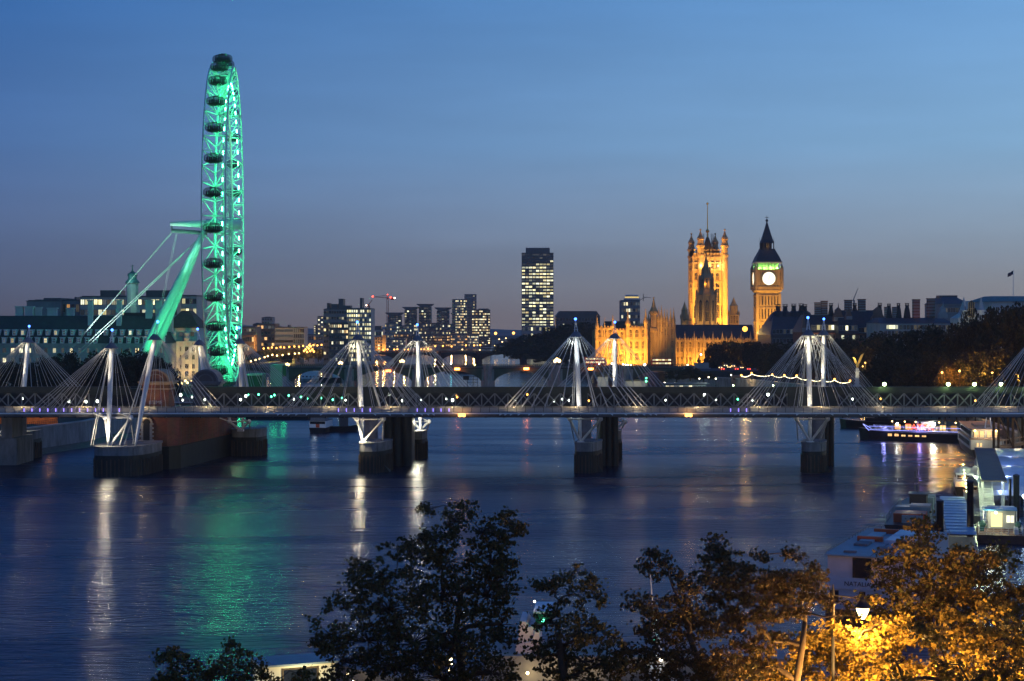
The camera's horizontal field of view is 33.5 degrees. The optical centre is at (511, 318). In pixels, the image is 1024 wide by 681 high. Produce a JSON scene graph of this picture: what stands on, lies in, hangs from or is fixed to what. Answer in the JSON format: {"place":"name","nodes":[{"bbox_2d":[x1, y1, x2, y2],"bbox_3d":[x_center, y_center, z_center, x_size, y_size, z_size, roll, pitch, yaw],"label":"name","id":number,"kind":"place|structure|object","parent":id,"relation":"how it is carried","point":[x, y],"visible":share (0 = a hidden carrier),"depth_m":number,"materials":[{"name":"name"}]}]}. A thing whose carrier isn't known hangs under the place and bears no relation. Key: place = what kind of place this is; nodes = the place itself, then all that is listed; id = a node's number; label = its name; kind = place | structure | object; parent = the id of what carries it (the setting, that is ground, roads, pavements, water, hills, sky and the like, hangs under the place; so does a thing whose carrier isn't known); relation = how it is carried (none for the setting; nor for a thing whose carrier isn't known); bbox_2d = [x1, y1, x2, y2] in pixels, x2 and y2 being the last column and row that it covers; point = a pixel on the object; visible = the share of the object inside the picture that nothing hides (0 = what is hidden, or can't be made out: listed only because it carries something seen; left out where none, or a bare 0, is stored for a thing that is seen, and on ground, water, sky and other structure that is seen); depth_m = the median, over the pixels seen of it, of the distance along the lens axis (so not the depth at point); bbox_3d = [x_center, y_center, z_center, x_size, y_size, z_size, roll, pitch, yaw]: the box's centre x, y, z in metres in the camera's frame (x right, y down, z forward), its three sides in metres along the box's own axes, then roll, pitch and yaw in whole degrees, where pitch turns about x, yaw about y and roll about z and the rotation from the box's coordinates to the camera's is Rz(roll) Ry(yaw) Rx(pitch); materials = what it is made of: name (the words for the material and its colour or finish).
{"place":"outdoors","nodes":[
{"label":"outdoors","id":0,"kind":"place"},
{"bbox_2d":[42,432,135,454],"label":"foreshore","id":1,"kind":"structure","parent":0,"point":[67,447],"depth_m":453.20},
{"bbox_2d":[0,336,520,429],"bbox_3d":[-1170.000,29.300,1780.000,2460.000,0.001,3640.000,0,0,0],"label":"bank ground","id":2,"kind":"structure","parent":0,"point":[269,361],"depth_m":1164.78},
{"bbox_2d":[0,360,17,386],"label":"embankment tree","id":3,"kind":"object","parent":2,"relation":"on","point":[12,374],"visible":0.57,"depth_m":557.31,"materials":[{"name":"green plant"}]},
{"bbox_2d":[29,367,62,386],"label":"embankment tree","id":4,"kind":"object","parent":2,"relation":"on","point":[34,379],"visible":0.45,"depth_m":537.59,"materials":[{"name":"green plant"}]},
{"bbox_2d":[27,298,65,315],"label":"grey block","id":5,"kind":"structure","parent":2,"relation":"on","point":[45,303],"depth_m":850.00,"materials":[{"name":"grey concrete"}]},
{"bbox_2d":[58,365,95,386],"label":"embankment tree","id":6,"kind":"object","parent":2,"relation":"on","point":[81,371],"visible":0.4,"depth_m":538.40,"materials":[{"name":"green plant"}]},
{"bbox_2d":[0,264,175,385],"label":"county offices","id":7,"kind":"structure","parent":2,"relation":"on","point":[52,333],"depth_m":724.52,"materials":[{"name":"stone"}]},
{"bbox_2d":[95,365,129,386],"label":"embankment tree","id":8,"kind":"object","parent":2,"relation":"on","point":[116,375],"visible":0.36,"depth_m":537.45,"materials":[{"name":"green plant"}]},
{"bbox_2d":[80,290,180,316],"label":"slab offices","id":9,"kind":"structure","parent":2,"relation":"on","point":[102,301],"depth_m":840.00,"materials":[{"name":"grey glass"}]},
{"bbox_2d":[114,355,156,394],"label":"embankment tree","id":10,"kind":"object","parent":2,"relation":"on","point":[130,366],"visible":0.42,"depth_m":542.04,"materials":[{"name":"green plant"}]},
{"bbox_2d":[61,53,243,386],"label":"observation wheel","id":11,"kind":"object","parent":2,"relation":"on","point":[214,225],"visible":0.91,"depth_m":649.31,"materials":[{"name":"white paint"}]},
{"bbox_2d":[171,311,209,385],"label":"end pavilion","id":12,"kind":"structure","parent":2,"relation":"on","point":[187,324],"depth_m":746.91,"materials":[{"name":"beige stone"}]},
{"bbox_2d":[181,295,207,321],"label":"slab offices","id":13,"kind":"structure","parent":2,"relation":"on","point":[192,303],"depth_m":850.00,"materials":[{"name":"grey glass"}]},
{"bbox_2d":[242,334,257,361],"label":"terrace block","id":14,"kind":"structure","parent":2,"relation":"on","point":[249,340],"depth_m":1160.00,"materials":[{"name":"brown brick"}]},
{"bbox_2d":[253,323,278,358],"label":"brick offices","id":15,"kind":"structure","parent":2,"relation":"on","point":[267,335],"depth_m":1240.00,"materials":[{"name":"brown brick"}]},
{"bbox_2d":[274,325,293,359],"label":"office block","id":16,"kind":"structure","parent":2,"relation":"on","point":[283,336],"depth_m":1199.92,"materials":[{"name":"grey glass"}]},
{"bbox_2d":[293,327,307,362],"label":"office block","id":17,"kind":"structure","parent":2,"relation":"on","point":[300,336],"depth_m":1200.00,"materials":[{"name":"grey glass"}]},
{"bbox_2d":[323,299,351,364],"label":"hospital block","id":18,"kind":"structure","parent":2,"relation":"on","point":[335,312],"depth_m":1150.00,"materials":[{"name":"grey glass"}]},
{"bbox_2d":[329,322,349,364],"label":"hospital block","id":19,"kind":"structure","parent":2,"relation":"on","point":[339,336],"depth_m":1138.00,"materials":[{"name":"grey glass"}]},
{"bbox_2d":[346,298,374,364],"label":"hospital block","id":20,"kind":"structure","parent":2,"relation":"on","point":[364,317],"depth_m":1150.00,"materials":[{"name":"grey glass"}]},
{"bbox_2d":[417,304,433,323],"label":"winged tower","id":21,"kind":"structure","parent":2,"relation":"on","point":[425,313],"depth_m":2299.92,"materials":[{"name":"grey glass"}]},
{"bbox_2d":[452,299,467,333],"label":"skyscraper","id":22,"kind":"structure","parent":2,"relation":"on","point":[459,316],"depth_m":1949.92,"materials":[{"name":"grey glass"}]},
{"bbox_2d":[464,294,476,334],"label":"skyscraper","id":23,"kind":"structure","parent":2,"relation":"on","point":[471,301],"depth_m":1970.00,"materials":[{"name":"grey concrete"}]},
{"bbox_2d":[207,324,753,335],"bbox_3d":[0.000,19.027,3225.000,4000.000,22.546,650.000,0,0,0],"label":"hills","id":24,"kind":"structure","parent":0,"point":[501,332],"depth_m":3044.07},
{"bbox_2d":[0,341,1023,680],"bbox_3d":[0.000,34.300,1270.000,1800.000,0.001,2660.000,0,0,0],"label":"river","id":25,"kind":"structure","parent":0,"point":[112,577],"depth_m":288.98,"materials":[{"name":"blue liquid"}]},
{"bbox_2d":[0,339,504,447],"bbox_3d":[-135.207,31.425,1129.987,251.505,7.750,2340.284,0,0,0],"label":"embankment wall","id":26,"kind":"structure","parent":25,"relation":"in","point":[59,434],"depth_m":464.02,"materials":[{"name":"stone"}]},
{"bbox_2d":[245,364,285,386],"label":"boarding platform","id":27,"kind":"structure","parent":25,"relation":"in","point":[281,368],"depth_m":640.00,"materials":[{"name":"glass"}]},
{"bbox_2d":[250,653,337,680],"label":"cabin boat","id":28,"kind":"object","parent":25,"relation":"on","point":[280,665],"visible":0.59,"depth_m":140.94,"materials":[{"name":"beige paint"}]},
{"bbox_2d":[309,418,332,432],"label":"passenger launch","id":29,"kind":"object","parent":25,"relation":"on","point":[319,425],"visible":0.9,"depth_m":509.84,"materials":[{"name":"white paint"}]},
{"bbox_2d":[329,418,357,431],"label":"tug boat","id":30,"kind":"object","parent":25,"relation":"on","point":[343,426],"visible":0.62,"depth_m":515.62,"materials":[{"name":"black paint"}]},
{"bbox_2d":[0,318,870,459],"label":"footbridge","id":31,"kind":"object","parent":25,"relation":"in","point":[249,441],"visible":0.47,"depth_m":420.20,"materials":[{"name":"white metal"}]},
{"bbox_2d":[216,364,693,386],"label":"arched bridge","id":32,"kind":"structure","parent":25,"relation":"in","point":[488,375],"depth_m":861.60,"materials":[{"name":"stone"}]},
{"bbox_2d":[375,351,568,363],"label":"arched bridge","id":33,"kind":"structure","parent":25,"relation":"in","point":[478,356],"depth_m":1299.60,"materials":[{"name":"stone"}]},
{"bbox_2d":[0,369,1023,468],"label":"railway bridge","id":34,"kind":"structure","parent":25,"relation":"on","point":[189,442],"depth_m":392.22,"materials":[{"name":"grey metal"}]},
{"bbox_2d":[0,316,1023,476],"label":"footbridge","id":35,"kind":"object","parent":25,"relation":"in","point":[124,458],"visible":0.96,"depth_m":372.60,"materials":[{"name":"white metal"}]},
{"bbox_2d":[335,600,827,680],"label":"moored ship","id":36,"kind":"object","parent":25,"relation":"on","point":[525,671],"visible":0.28,"depth_m":147.71,"materials":[{"name":"white paint"}]},
{"bbox_2d":[839,418,920,429],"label":"barge","id":37,"kind":"object","parent":25,"relation":"on","point":[866,422],"visible":0.55,"depth_m":528.45,"materials":[{"name":"black paint"}]},
{"bbox_2d":[824,525,950,625],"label":"passenger boat","id":38,"kind":"object","parent":25,"relation":"on","point":[848,559],"visible":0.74,"depth_m":191.53,"materials":[{"name":"white paint"}]},
{"bbox_2d":[859,418,963,442],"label":"party boat","id":39,"kind":"object","parent":25,"relation":"on","point":[927,432],"visible":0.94,"depth_m":474.46,"materials":[{"name":"black paint"}]},
{"bbox_2d":[884,474,939,530],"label":"work barge","id":40,"kind":"object","parent":25,"relation":"on","point":[917,503],"visible":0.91,"depth_m":279.32,"materials":[{"name":"black paint"}]},
{"bbox_2d":[936,499,943,531],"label":"mooring pile","id":41,"kind":"object","parent":25,"relation":"in","point":[939,512],"visible":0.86,"depth_m":258.98,"materials":[{"name":"metal"}]},
{"bbox_2d":[940,496,979,564],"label":"pontoon shed","id":42,"kind":"structure","parent":25,"relation":"on","point":[955,515],"depth_m":249.44,"materials":[{"name":"metal"}]},
{"bbox_2d":[953,466,976,494],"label":"cabin cruiser","id":43,"kind":"object","parent":25,"relation":"on","point":[959,484],"visible":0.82,"depth_m":335.21,"materials":[{"name":"white paint"}]},
{"bbox_2d":[967,480,973,536],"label":"mooring pile","id":44,"kind":"object","parent":25,"relation":"in","point":[970,503],"visible":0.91,"depth_m":243.43,"materials":[{"name":"metal"}]},
{"bbox_2d":[957,418,1003,457],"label":"restaurant boat","id":45,"kind":"object","parent":25,"relation":"on","point":[973,434],"visible":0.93,"depth_m":423.35,"materials":[{"name":"white paint"}]},
{"bbox_2d":[962,447,1008,521],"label":"pier canopy","id":46,"kind":"object","parent":25,"relation":"on","point":[989,468],"visible":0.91,"depth_m":307.60,"materials":[{"name":"white metal"}]},
{"bbox_2d":[978,481,994,521],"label":"boarding stairs","id":47,"kind":"structure","parent":46,"relation":"attached to","point":[988,492],"depth_m":290.29,"materials":[{"name":"white metal"}]},
{"bbox_2d":[966,476,1023,503],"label":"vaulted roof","id":48,"kind":"structure","parent":25,"relation":"on","point":[996,488],"depth_m":300.45,"materials":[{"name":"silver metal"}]},
{"bbox_2d":[976,494,1023,544],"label":"kiosk barge","id":49,"kind":"object","parent":25,"relation":"on","point":[1003,524],"visible":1,"depth_m":264.93,"materials":[{"name":"white metal"}]},
{"bbox_2d":[992,418,1023,448],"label":"timber staging","id":50,"kind":"object","parent":25,"relation":"in","point":[1019,422],"visible":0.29,"depth_m":401.73,"materials":[{"name":"wood"}]},
{"bbox_2d":[1013,474,1019,520],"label":"mooring pile","id":51,"kind":"object","parent":25,"relation":"in","point":[1016,490],"visible":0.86,"depth_m":276.65,"materials":[{"name":"grey metal"}]},
{"bbox_2d":[0,0,1023,329],"label":"sky","id":52,"kind":"structure","parent":0,"point":[412,152],"materials":[{"name":"blue"}]},
{"bbox_2d":[505,340,1023,675],"bbox_3d":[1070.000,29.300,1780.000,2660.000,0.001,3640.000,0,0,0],"label":"bank ground","id":53,"kind":"structure","parent":0,"point":[1002,419],"depth_m":781.14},
{"bbox_2d":[149,645,205,680],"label":"tree","id":54,"kind":"object","parent":53,"relation":"on","point":[170,655],"visible":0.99,"depth_m":107.32,"materials":[{"name":"green plant"}]},
{"bbox_2d":[193,636,324,680],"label":"tree","id":55,"kind":"object","parent":53,"relation":"on","point":[211,673],"visible":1,"depth_m":107.92,"materials":[{"name":"green plant"}]},
{"bbox_2d":[304,498,532,680],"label":"plane tree","id":56,"kind":"object","parent":53,"relation":"on","point":[403,660],"visible":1,"depth_m":111.91,"materials":[{"name":"green plant"}]},
{"bbox_2d":[450,333,467,347],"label":"apartment block","id":57,"kind":"structure","parent":53,"relation":"on","point":[458,340],"depth_m":1800.00,"materials":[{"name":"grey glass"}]},
{"bbox_2d":[472,309,489,336],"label":"brick tower","id":58,"kind":"structure","parent":53,"relation":"on","point":[480,322],"depth_m":1899.92,"materials":[{"name":"grey"}]},
{"bbox_2d":[521,247,553,324],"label":"office tower","id":59,"kind":"structure","parent":53,"relation":"on","point":[537,286],"depth_m":2049.92,"materials":[{"name":"grey glass"}]},
{"bbox_2d":[555,311,600,328],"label":"office block","id":60,"kind":"structure","parent":53,"relation":"on","point":[562,317],"depth_m":1499.86,"materials":[{"name":"grey glass"}]},
{"bbox_2d":[515,563,642,680],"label":"plane tree","id":61,"kind":"object","parent":53,"relation":"on","point":[563,661],"visible":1,"depth_m":110.70,"materials":[{"name":"green plant"}]},
{"bbox_2d":[592,309,648,377],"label":"palace pavilion","id":62,"kind":"structure","parent":53,"relation":"on","point":[633,336],"depth_m":928.24,"materials":[{"name":"stone"}]},
{"bbox_2d":[619,294,649,326],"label":"building","id":63,"kind":"structure","parent":53,"relation":"on","point":[630,304],"depth_m":1500.00,"materials":[{"name":"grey glass"}]},
{"bbox_2d":[648,297,675,371],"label":"palace block","id":64,"kind":"structure","parent":53,"relation":"on","point":[662,338],"depth_m":935.55,"materials":[{"name":"stone"}]},
{"bbox_2d":[607,545,752,680],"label":"plane tree","id":65,"kind":"object","parent":53,"relation":"on","point":[699,665],"visible":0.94,"depth_m":112.53,"materials":[{"name":"green plant"}]},
{"bbox_2d":[695,256,716,324],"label":"octagonal spire","id":66,"kind":"structure","parent":53,"relation":"on","point":[705,303],"depth_m":1176.00,"materials":[{"name":"stone"}]},
{"bbox_2d":[687,202,728,324],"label":"square tower","id":67,"kind":"structure","parent":53,"relation":"on","point":[717,260],"depth_m":1329.65,"materials":[{"name":"stone"}]},
{"bbox_2d":[676,325,756,366],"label":"palace wing","id":68,"kind":"structure","parent":53,"relation":"on","point":[692,341],"depth_m":985.00,"materials":[{"name":"beige stone"}]},
{"bbox_2d":[685,367,762,377],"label":"bridge approach","id":69,"kind":"structure","parent":53,"relation":"on","point":[718,372],"depth_m":838.00,"materials":[{"name":"concrete"}]},
{"bbox_2d":[725,342,750,367],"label":"embankment tree","id":70,"kind":"object","parent":53,"relation":"on","point":[736,361],"visible":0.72,"depth_m":897.23,"materials":[{"name":"green plant"}]},
{"bbox_2d":[739,340,762,366],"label":"embankment tree","id":71,"kind":"object","parent":53,"relation":"on","point":[747,354],"visible":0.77,"depth_m":891.10,"materials":[{"name":"green plant"}]},
{"bbox_2d":[750,217,783,339],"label":"clock tower","id":72,"kind":"structure","parent":53,"relation":"on","point":[766,280],"depth_m":1079.50,"materials":[{"name":"stone"}]},
{"bbox_2d":[685,531,862,680],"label":"plane tree","id":73,"kind":"object","parent":53,"relation":"on","point":[780,590],"visible":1,"depth_m":115.36,"materials":[{"name":"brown plant"}]},
{"bbox_2d":[728,629,825,680],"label":"plane tree","id":74,"kind":"object","parent":53,"relation":"on","point":[768,657],"visible":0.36,"depth_m":121.09,"materials":[{"name":"green plant"}]},
{"bbox_2d":[759,341,804,380],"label":"embankment tree","id":75,"kind":"object","parent":53,"relation":"on","point":[773,349],"visible":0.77,"depth_m":794.96,"materials":[{"name":"green plant"}]},
{"bbox_2d":[757,303,810,373],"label":"parliament offices","id":76,"kind":"structure","parent":53,"relation":"on","point":[778,325],"depth_m":915.35,"materials":[{"name":"stone"}]},
{"bbox_2d":[580,363,1020,679],"bbox_3d":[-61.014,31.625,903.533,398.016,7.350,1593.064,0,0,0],"label":"embankment wall","id":77,"kind":"structure","parent":53,"relation":"on","point":[719,381],"depth_m":790.89,"materials":[{"name":"stone"}]},
{"bbox_2d":[796,343,838,380],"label":"embankment tree","id":78,"kind":"object","parent":53,"relation":"on","point":[831,363],"visible":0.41,"depth_m":794.73,"materials":[{"name":"green plant"}]},
{"bbox_2d":[792,301,843,378],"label":"brick mansion","id":79,"kind":"structure","parent":53,"relation":"on","point":[821,312],"depth_m":836.50,"materials":[{"name":"brick"}]},
{"bbox_2d":[812,337,858,378],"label":"embankment tree","id":80,"kind":"object","parent":53,"relation":"on","point":[845,345],"visible":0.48,"depth_m":791.71,"materials":[{"name":"green plant"}]},
{"bbox_2d":[831,584,871,680],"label":"street lantern","id":81,"kind":"object","parent":53,"relation":"on","point":[863,605],"visible":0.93,"depth_m":118.49,"materials":[{"name":"metal"}]},
{"bbox_2d":[771,611,934,680],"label":"plane tree","id":82,"kind":"object","parent":53,"relation":"on","point":[844,634],"visible":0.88,"depth_m":119.41,"materials":[{"name":"yellow plant"}]},
{"bbox_2d":[834,299,883,378],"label":"brick mansion","id":83,"kind":"structure","parent":53,"relation":"on","point":[852,322],"depth_m":825.49,"materials":[{"name":"brick"}]},
{"bbox_2d":[851,331,904,377],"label":"embankment tree","id":84,"kind":"object","parent":53,"relation":"on","point":[875,340],"visible":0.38,"depth_m":700.19,"materials":[{"name":"green plant"}]},
{"bbox_2d":[862,351,913,386],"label":"embankment tree","id":85,"kind":"object","parent":53,"relation":"on","point":[879,370],"visible":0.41,"depth_m":519.21,"materials":[{"name":"green plant"}]},
{"bbox_2d":[871,332,921,386],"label":"embankment tree","id":86,"kind":"object","parent":53,"relation":"on","point":[890,345],"visible":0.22,"depth_m":577.96,"materials":[{"name":"green plant"}]},
{"bbox_2d":[866,298,949,356],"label":"stone office","id":87,"kind":"structure","parent":53,"relation":"on","point":[893,322],"depth_m":788.02,"materials":[{"name":"stone"}]},
{"bbox_2d":[885,355,938,418],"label":"embankment tree","id":88,"kind":"object","parent":53,"relation":"on","point":[900,377],"visible":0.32,"depth_m":497.96,"materials":[{"name":"green plant"}]},
{"bbox_2d":[845,510,989,672],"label":"plane tree","id":89,"kind":"object","parent":53,"relation":"on","point":[930,603],"visible":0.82,"depth_m":123.61,"materials":[{"name":"green plant"}]},
{"bbox_2d":[896,326,951,383],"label":"embankment tree","id":90,"kind":"object","parent":53,"relation":"on","point":[912,349],"visible":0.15,"depth_m":556.64,"materials":[{"name":"green plant"}]},
{"bbox_2d":[908,352,959,421],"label":"embankment tree","id":91,"kind":"object","parent":53,"relation":"on","point":[926,375],"visible":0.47,"depth_m":489.26,"materials":[{"name":"green plant"}]},
{"bbox_2d":[914,323,962,362],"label":"embankment tree","id":92,"kind":"object","parent":53,"relation":"on","point":[932,343],"visible":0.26,"depth_m":538.87,"materials":[{"name":"green plant"}]},
{"bbox_2d":[924,295,962,320],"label":"stepped office","id":93,"kind":"structure","parent":53,"relation":"on","point":[952,304],"depth_m":904.84,"materials":[{"name":"glass"}]},
{"bbox_2d":[880,617,1023,680],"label":"plane tree","id":94,"kind":"object","parent":53,"relation":"on","point":[921,627],"visible":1,"depth_m":103.13,"materials":[{"name":"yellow plant"}]},
{"bbox_2d":[939,319,983,362],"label":"embankment tree","id":95,"kind":"object","parent":53,"relation":"on","point":[948,347],"visible":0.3,"depth_m":518.21,"materials":[{"name":"green plant"}]},
{"bbox_2d":[904,596,1023,680],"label":"plane tree","id":96,"kind":"object","parent":53,"relation":"on","point":[981,636],"visible":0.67,"depth_m":117.33,"materials":[{"name":"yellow plant"}]},
{"bbox_2d":[940,351,990,420],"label":"embankment tree","id":97,"kind":"object","parent":53,"relation":"on","point":[965,360],"visible":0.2,"depth_m":476.89,"materials":[{"name":"green plant"}]},
{"bbox_2d":[919,539,1023,680],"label":"plane tree","id":98,"kind":"object","parent":53,"relation":"on","point":[998,596],"visible":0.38,"depth_m":121.56,"materials":[{"name":"green plant"}]},
{"bbox_2d":[961,346,1023,422],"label":"embankment tree","id":99,"kind":"object","parent":53,"relation":"on","point":[976,372],"visible":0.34,"depth_m":467.82,"materials":[{"name":"green plant"}]},
{"bbox_2d":[972,301,1023,369],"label":"embankment tree","id":100,"kind":"object","parent":53,"relation":"on","point":[986,336],"visible":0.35,"depth_m":499.41,"materials":[{"name":"green plant"}]},
{"bbox_2d":[972,296,1023,346],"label":"ministry block","id":101,"kind":"structure","parent":53,"relation":"on","point":[996,302],"depth_m":767.04,"materials":[{"name":"grey stone"}]},
{"bbox_2d":[990,307,1023,373],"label":"embankment tree","id":102,"kind":"object","parent":53,"relation":"on","point":[1007,338],"visible":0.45,"depth_m":490.93,"materials":[{"name":"green plant"}]},
{"bbox_2d":[996,353,1023,386],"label":"embankment tree","id":103,"kind":"object","parent":53,"relation":"on","point":[1006,364],"visible":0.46,"depth_m":462.72,"materials":[{"name":"green plant"}]},
{"bbox_2d":[950,298,984,359],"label":"spired hall","id":104,"kind":"structure","parent":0,"point":[956,318],"depth_m":639.68,"materials":[{"name":"grey stone"}]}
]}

